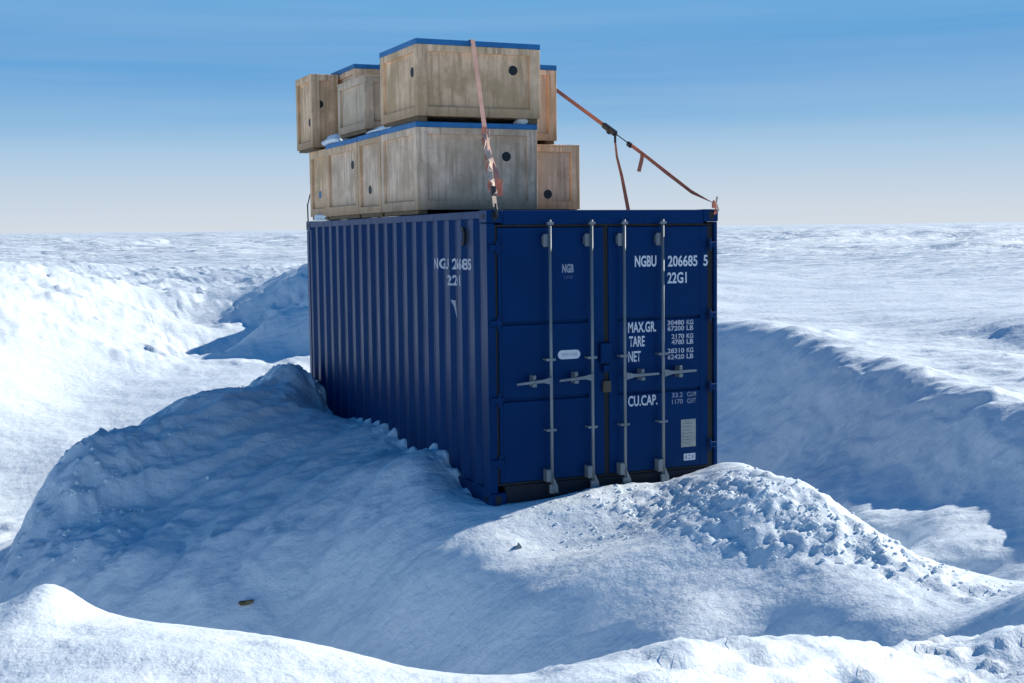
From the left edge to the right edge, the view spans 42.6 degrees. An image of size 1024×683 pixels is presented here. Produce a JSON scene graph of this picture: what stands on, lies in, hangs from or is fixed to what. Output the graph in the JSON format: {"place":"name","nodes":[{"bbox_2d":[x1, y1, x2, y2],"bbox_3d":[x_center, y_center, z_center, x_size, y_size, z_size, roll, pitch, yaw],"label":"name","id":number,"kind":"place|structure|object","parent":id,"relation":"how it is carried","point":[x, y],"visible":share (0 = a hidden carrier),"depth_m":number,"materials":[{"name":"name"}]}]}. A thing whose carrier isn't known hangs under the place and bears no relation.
{"place":"outdoors","nodes":[
{"label":"outdoors","id":0,"kind":"place"},
{"bbox_2d":[0,222,1023,682],"bbox_3d":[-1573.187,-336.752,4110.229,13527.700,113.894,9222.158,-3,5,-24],"label":"snow ground","id":1,"kind":"structure","parent":0,"point":[872,374],"depth_m":12.60,"materials":[{"name":"white snow"}]},
{"bbox_2d":[238,599,253,605],"bbox_3d":[-2.344,2.305,11.587,0.117,0.058,0.090,-5,6,-41],"label":"scrap","id":2,"kind":"object","parent":1,"relation":"on","point":[245,602],"visible":1,"depth_m":11.58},
{"bbox_2d":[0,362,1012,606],"bbox_3d":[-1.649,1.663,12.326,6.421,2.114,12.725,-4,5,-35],"label":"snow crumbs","id":3,"kind":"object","parent":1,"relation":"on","point":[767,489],"visible":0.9,"depth_m":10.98,"materials":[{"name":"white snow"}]},
{"bbox_2d":[306,209,717,505],"bbox_3d":[-0.328,-0.084,15.034,2.461,2.690,6.142,-3,5,-24],"label":"shipping container","id":4,"kind":"object","parent":1,"relation":"on","point":[523,355],"visible":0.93,"depth_m":12.48,"materials":[{"name":"blue metal"}]},
{"bbox_2d":[307,195,309,220],"bbox_3d":[-2.605,-1.899,17.236,0.054,0.646,0.225,4,6,44],"label":"lashing rope","id":5,"kind":"object","parent":4,"relation":"attached to","point":[307,209],"visible":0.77,"depth_m":17.18,"materials":[{"name":"fabric"}]},
{"bbox_2d":[314,214,331,220],"bbox_3d":[-2.313,-1.593,16.659,0.334,0.122,0.698,-3,5,-24],"label":"snow patch","id":6,"kind":"object","parent":4,"relation":"on","point":[319,217],"visible":0.52,"depth_m":16.62,"materials":[{"name":"white snow"}]},
{"bbox_2d":[309,149,362,219],"bbox_3d":[-2.192,-1.998,16.828,0.608,0.875,0.788,-3,5,-24],"label":"wooden crate","id":7,"kind":"object","parent":4,"relation":"on","point":[318,186],"visible":0.34,"depth_m":16.78,"materials":[{"name":"brown wood"}]},
{"bbox_2d":[295,74,338,152],"bbox_3d":[-2.504,-2.914,16.880,0.358,0.940,0.758,-3,5,-24],"label":"wooden crate","id":8,"kind":"object","parent":7,"relation":"on","point":[317,109],"visible":0.8,"depth_m":16.58,"materials":[{"name":"brown wood"}]},
{"bbox_2d":[325,137,424,219],"bbox_3d":[-1.446,-1.956,15.968,1.308,0.925,1.288,-3,5,-24],"label":"wooden crate","id":9,"kind":"object","parent":4,"relation":"on","point":[342,179],"visible":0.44,"depth_m":15.73,"materials":[{"name":"grey wood"}]},
{"bbox_2d":[321,134,347,145],"bbox_3d":[-2.161,-2.490,16.180,0.242,0.143,0.798,-3,5,-24],"label":"snow patch","id":10,"kind":"object","parent":9,"relation":"on","point":[332,138],"visible":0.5,"depth_m":16.02,"materials":[{"name":"white snow"}]},
{"bbox_2d":[331,64,379,138],"bbox_3d":[-1.668,-2.970,16.729,1.008,0.955,1.008,-3,5,-24],"label":"wooden crate","id":11,"kind":"object","parent":9,"relation":"on","point":[350,72],"visible":0.22,"depth_m":16.15,"materials":[{"name":"brown wood"}]},
{"bbox_2d":[337,75,383,138],"bbox_3d":[-1.586,-2.726,15.366,0.628,0.638,1.048,-3,5,-24],"label":"wooden crate","id":12,"kind":"object","parent":9,"relation":"on","point":[359,106],"visible":0.53,"depth_m":15.03,"materials":[{"name":"brown wood"}]},
{"bbox_2d":[357,131,456,217],"bbox_3d":[-1.005,-1.887,14.984,1.308,0.930,0.849,-3,5,-24],"label":"wooden crate","id":13,"kind":"object","parent":4,"relation":"on","point":[369,175],"visible":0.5,"depth_m":14.79,"materials":[{"name":"grey wood"}]},
{"bbox_2d":[365,126,390,133],"bbox_3d":[-1.455,-2.341,14.499,0.115,0.052,1.142,-3,5,-24],"label":"snow patch","id":14,"kind":"object","parent":13,"relation":"on","point":[377,129],"visible":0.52,"depth_m":14.44,"materials":[{"name":"white snow"}]},
{"bbox_2d":[377,39,502,218],"bbox_3d":[-0.931,-2.311,14.603,0.377,1.994,6.141,-2,5,-18],"label":"lashing strap","id":15,"kind":"object","parent":4,"relation":"attached to","point":[491,169],"visible":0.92,"depth_m":12.25,"materials":[{"name":"fabric"}]},
{"bbox_2d":[380,121,537,215],"bbox_3d":[-0.581,-1.827,14.103,1.360,0.935,1.148,-3,5,-24],"label":"wooden crate","id":16,"kind":"object","parent":4,"relation":"on","point":[426,167],"visible":0.84,"depth_m":13.63,"materials":[{"name":"grey wood"}]},
{"bbox_2d":[379,38,539,126],"bbox_3d":[-0.567,-2.703,14.007,1.383,0.823,1.158,-3,5,-24],"label":"wooden crate","id":17,"kind":"object","parent":16,"relation":"on","point":[427,80],"visible":0.89,"depth_m":13.55,"materials":[{"name":"brown wood"}]},
{"bbox_2d":[513,119,537,123],"bbox_3d":[0.143,-2.339,13.909,0.252,0.119,0.284,0,5,14],"label":"snow patch","id":18,"kind":"object","parent":16,"relation":"on","point":[520,121],"visible":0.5,"depth_m":13.80,"materials":[{"name":"white snow"}]},
{"bbox_2d":[489,227,604,483],"bbox_3d":[0.327,0.116,12.096,1.172,2.330,0.102,-3,5,-24],"label":"door","id":19,"kind":"structure","parent":4,"relation":"in","point":[522,322],"depth_m":12.09,"materials":[{"name":"blue paint"}]},
{"bbox_2d":[537,144,579,209],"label":"wooden crate","id":20,"kind":"object","parent":4,"relation":"on","point":[558,173],"visible":0.46,"depth_m":14.56,"materials":[{"name":"brown wood"}]},
{"bbox_2d":[537,65,556,143],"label":"wooden crate","id":21,"kind":"object","parent":20,"relation":"on","point":[547,127],"visible":0.23,"depth_m":14.43,"materials":[{"name":"brown wood"}]},
{"bbox_2d":[556,88,718,214],"bbox_3d":[0.744,-2.369,14.870,1.233,1.988,5.041,-5,6,-41],"label":"lashing strap","id":22,"kind":"object","parent":4,"relation":"attached to","point":[609,129],"visible":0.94,"depth_m":14.48,"materials":[{"name":"fabric"}]},
{"bbox_2d":[607,226,716,472],"bbox_3d":[1.446,0.064,12.594,1.172,2.330,0.102,-3,5,-24],"label":"door","id":23,"kind":"structure","parent":4,"relation":"in","point":[685,247],"depth_m":12.57,"materials":[{"name":"blue paint"}]},
{"bbox_2d":[0,0,1023,233],"label":"sky","id":24,"kind":"structure","parent":0,"point":[116,115],"materials":[{"name":"blue"}]}
]}

